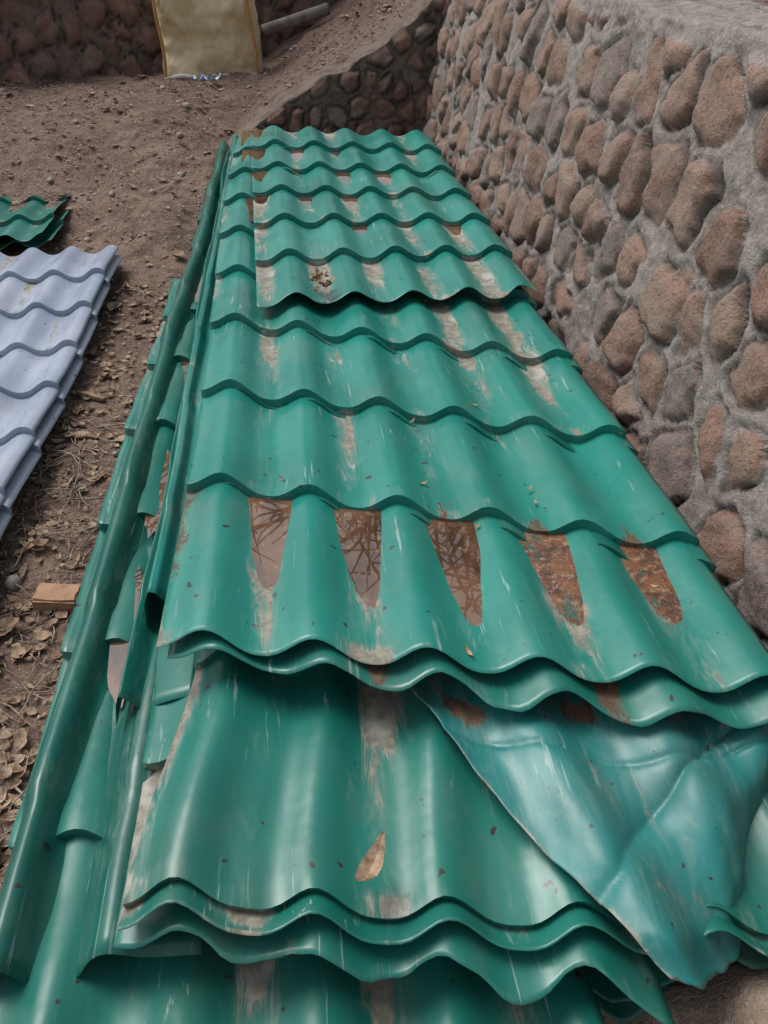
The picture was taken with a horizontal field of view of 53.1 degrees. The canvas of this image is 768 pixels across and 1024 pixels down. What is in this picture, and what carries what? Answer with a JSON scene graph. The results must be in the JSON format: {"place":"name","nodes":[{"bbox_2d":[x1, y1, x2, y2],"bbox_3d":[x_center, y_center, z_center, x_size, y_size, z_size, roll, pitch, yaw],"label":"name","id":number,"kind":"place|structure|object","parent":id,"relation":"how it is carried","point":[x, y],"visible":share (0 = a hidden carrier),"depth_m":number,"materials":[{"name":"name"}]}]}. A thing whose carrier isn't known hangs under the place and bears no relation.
{"place":"outdoors","nodes":[
{"label":"outdoors","id":0,"kind":"place"},
{"bbox_2d":[107,130,481,706],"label":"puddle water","id":1,"kind":"structure","parent":0,"point":[456,547],"depth_m":1.63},
{"bbox_2d":[0,0,767,883],"bbox_3d":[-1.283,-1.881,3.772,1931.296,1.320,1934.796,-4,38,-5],"label":"ground","id":2,"kind":"structure","parent":0,"point":[58,118],"depth_m":4.67,"materials":[{"name":"soil"}]},
{"bbox_2d":[0,200,74,249],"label":"metal roof tile sheet","id":3,"kind":"object","parent":2,"relation":"on","point":[51,230],"visible":0.35,"depth_m":4.29,"materials":[{"name":"green paint"}]},
{"bbox_2d":[0,194,69,241],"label":"metal roof tile sheet","id":4,"kind":"object","parent":3,"relation":"on","point":[31,219],"visible":0.89,"depth_m":4.37,"materials":[{"name":"green paint"}]},
{"bbox_2d":[31,583,80,612],"bbox_3d":[-0.889,0.236,2.098,0.124,0.059,0.074,3,41,-4],"label":"broken brick","id":5,"kind":"object","parent":2,"relation":"on","point":[52,596],"visible":0.71,"depth_m":2.07,"materials":[{"name":"brick"}]},
{"bbox_2d":[76,390,106,401],"bbox_3d":[-1.141,-0.453,2.992,0.134,0.018,0.026,16,41,15],"label":"wood offcut","id":6,"kind":"object","parent":2,"relation":"on","point":[91,395],"visible":1,"depth_m":2.98,"materials":[{"name":"beige wood"}]},
{"bbox_2d":[0,140,229,982],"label":"metal roof tile sheet","id":7,"kind":"object","parent":2,"relation":"on","point":[30,887],"visible":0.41,"depth_m":1.38,"materials":[{"name":"green paint"}]},
{"bbox_2d":[116,145,231,724],"bbox_3d":[-0.662,-0.956,3.129,0.188,0.105,4.320,-4,38,-5],"label":"metal roof tile sheet","id":8,"kind":"object","parent":7,"relation":"on","point":[174,679],"visible":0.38,"depth_m":1.52,"materials":[{"name":"green paint"}]},
{"bbox_2d":[144,134,237,625],"bbox_3d":[-0.659,-1.026,3.120,0.107,0.116,3.991,-4,38,-5],"label":"metal roof tile sheet","id":9,"kind":"object","parent":8,"relation":"on","point":[172,514],"visible":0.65,"depth_m":1.99,"materials":[{"name":"green paint"}]},
{"bbox_2d":[0,0,337,83],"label":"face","id":10,"kind":"object","parent":2,"relation":"on","point":[41,41],"visible":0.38,"depth_m":6.48},
{"bbox_2d":[0,0,406,754],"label":"pebbles","id":11,"kind":"object","parent":2,"relation":"on","point":[10,584],"visible":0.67,"depth_m":5.07,"materials":[{"name":"stone"}]},
{"bbox_2d":[189,73,220,81],"bbox_3d":[-1.454,-3.525,6.223,0.240,0.053,0.157,10,39,12],"label":"plastic wrapper","id":12,"kind":"object","parent":2,"relation":"on","point":[201,77],"visible":1,"depth_m":6.22,"materials":[{"name":"white plastic"}]},
{"bbox_2d":[152,0,261,79],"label":"yellow bulk sack","id":13,"kind":"object","parent":2,"relation":"on","point":[206,38],"visible":0.94,"depth_m":6.37,"materials":[{"name":"fabric"}]},
{"bbox_2d":[261,2,329,36],"bbox_3d":[-0.796,-4.438,6.923,0.642,0.246,0.099,-13,40,-16],"label":"fallen concrete post","id":14,"kind":"object","parent":2,"relation":"on","point":[294,20],"visible":1,"depth_m":6.89,"materials":[{"name":"grey concrete"}]},
{"bbox_2d":[0,77,656,883],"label":"dry leaves","id":15,"kind":"object","parent":2,"relation":"on","point":[40,467],"depth_m":2.39,"materials":[{"name":"brown plant"}]},
{"bbox_2d":[227,0,445,146],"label":"stone wall","id":16,"kind":"structure","parent":2,"relation":"on","point":[370,87],"depth_m":5.04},
{"bbox_2d":[0,0,767,890],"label":"leaf litter","id":17,"kind":"object","parent":2,"relation":"on","point":[20,734],"visible":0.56,"depth_m":2.51,"materials":[{"name":"brown plant"}]},
{"bbox_2d":[423,0,767,649],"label":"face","id":18,"kind":"object","parent":2,"relation":"on","point":[606,161],"visible":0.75,"depth_m":2.22},
{"bbox_2d":[601,961,767,1023],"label":"soil heap","id":19,"kind":"object","parent":2,"relation":"on","point":[736,992],"visible":0.06,"depth_m":1.19,"materials":[{"name":"brown soil"}]},
{"bbox_3d":[-1.831,-0.409,2.865,1.220,0.102,2.874,-4,38,-5],"label":"lavender roof tile sheet","id":20,"kind":"object","parent":2,"relation":"on","visible":0},
{"bbox_2d":[0,255,122,538],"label":"lavender roof tile sheet","id":21,"kind":"object","parent":20,"relation":"on","point":[23,471],"visible":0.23,"depth_m":2.75,"materials":[{"name":"paint"}]},
{"bbox_2d":[0,245,118,505],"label":"lavender roof tile sheet","id":22,"kind":"object","parent":21,"relation":"on","point":[46,305],"visible":1,"depth_m":3.23,"materials":[{"name":"paint"}]},
{"bbox_3d":[-0.260,-0.596,3.101,1.220,0.120,4.720,-4,38,-5],"label":"metal roof tile sheet","id":23,"kind":"object","parent":2,"relation":"on","visible":0},
{"bbox_2d":[594,982,673,1022],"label":"metal roof tile sheet","id":24,"kind":"object","parent":23,"relation":"on","point":[626,1012],"visible":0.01,"depth_m":1.27,"materials":[{"name":"green paint"}]},
{"bbox_2d":[190,195,674,1002],"bbox_3d":[-0.214,-0.641,3.003,1.220,0.171,4.725,-4,38,-5],"label":"metal roof tile sheet","id":25,"kind":"object","parent":24,"relation":"on","point":[604,987],"depth_m":1.25,"materials":[{"name":"green paint"}]},
{"bbox_2d":[0,278,604,1023],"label":"metal roof tile sheet","id":26,"kind":"object","parent":25,"relation":"on","point":[210,984],"visible":0.13,"depth_m":1.17,"materials":[{"name":"green paint"}]},
{"bbox_2d":[269,940,767,969],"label":"metal roof tile sheet","id":27,"kind":"object","parent":25,"relation":"on","point":[750,957],"depth_m":1.18,"materials":[{"name":"green paint"}]},
{"bbox_2d":[113,670,674,1023],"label":"metal roof tile sheet","id":28,"kind":"object","parent":27,"relation":"on","point":[512,977],"visible":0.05,"depth_m":1.11,"materials":[{"name":"green paint"}]},
{"bbox_2d":[118,649,767,956],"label":"metal roof tile sheet","id":29,"kind":"object","parent":28,"relation":"on","point":[278,802],"visible":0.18,"depth_m":1.21,"materials":[{"name":"green paint"}]},
{"bbox_2d":[167,291,767,728],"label":"metal roof tile sheet","id":30,"kind":"object","parent":29,"relation":"on","point":[647,697],"visible":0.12,"depth_m":1.36,"materials":[{"name":"green paint"}]},
{"bbox_2d":[156,137,767,692],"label":"metal roof tile sheet","id":31,"kind":"object","parent":30,"relation":"on","point":[368,453],"visible":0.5,"depth_m":1.76,"materials":[{"name":"green paint"}]},
{"bbox_2d":[250,125,540,307],"bbox_3d":[-0.107,-1.476,3.554,1.067,0.113,2.646,-4,38,-5],"label":"metal roof tile sheet","id":32,"kind":"object","parent":31,"relation":"on","point":[407,241],"visible":1,"depth_m":3.18,"materials":[{"name":"green paint"}]},
{"bbox_2d":[519,532,681,625],"bbox_3d":[0.458,0.169,1.534,0.345,0.013,0.424,-4,38,-5],"label":"rusty puddle sludge","id":33,"kind":"object","parent":30,"relation":"on","point":[550,558],"visible":0.3,"depth_m":1.58,"materials":[{"name":"brown soil"}]},
{"bbox_2d":[410,672,767,989],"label":"torn metal sheet","id":34,"kind":"object","parent":27,"relation":"on","point":[640,834],"visible":0.83,"depth_m":1.24,"materials":[{"name":"green paint"}]},
{"bbox_3d":[-0.230,-1.541,3.901,1.118,0.118,2.403,-4,38,-5],"label":"metal roof tile sheet","id":35,"kind":"object","parent":27,"relation":"on","visible":0},
{"bbox_2d":[226,146,231,173],"bbox_3d":[-0.265,-1.662,3.978,1.120,0.117,2.488,-4,38,-5],"label":"metal roof tile sheet","id":36,"kind":"object","parent":35,"relation":"on","point":[228,165],"depth_m":4.37,"materials":[{"name":"green paint"}]}
]}

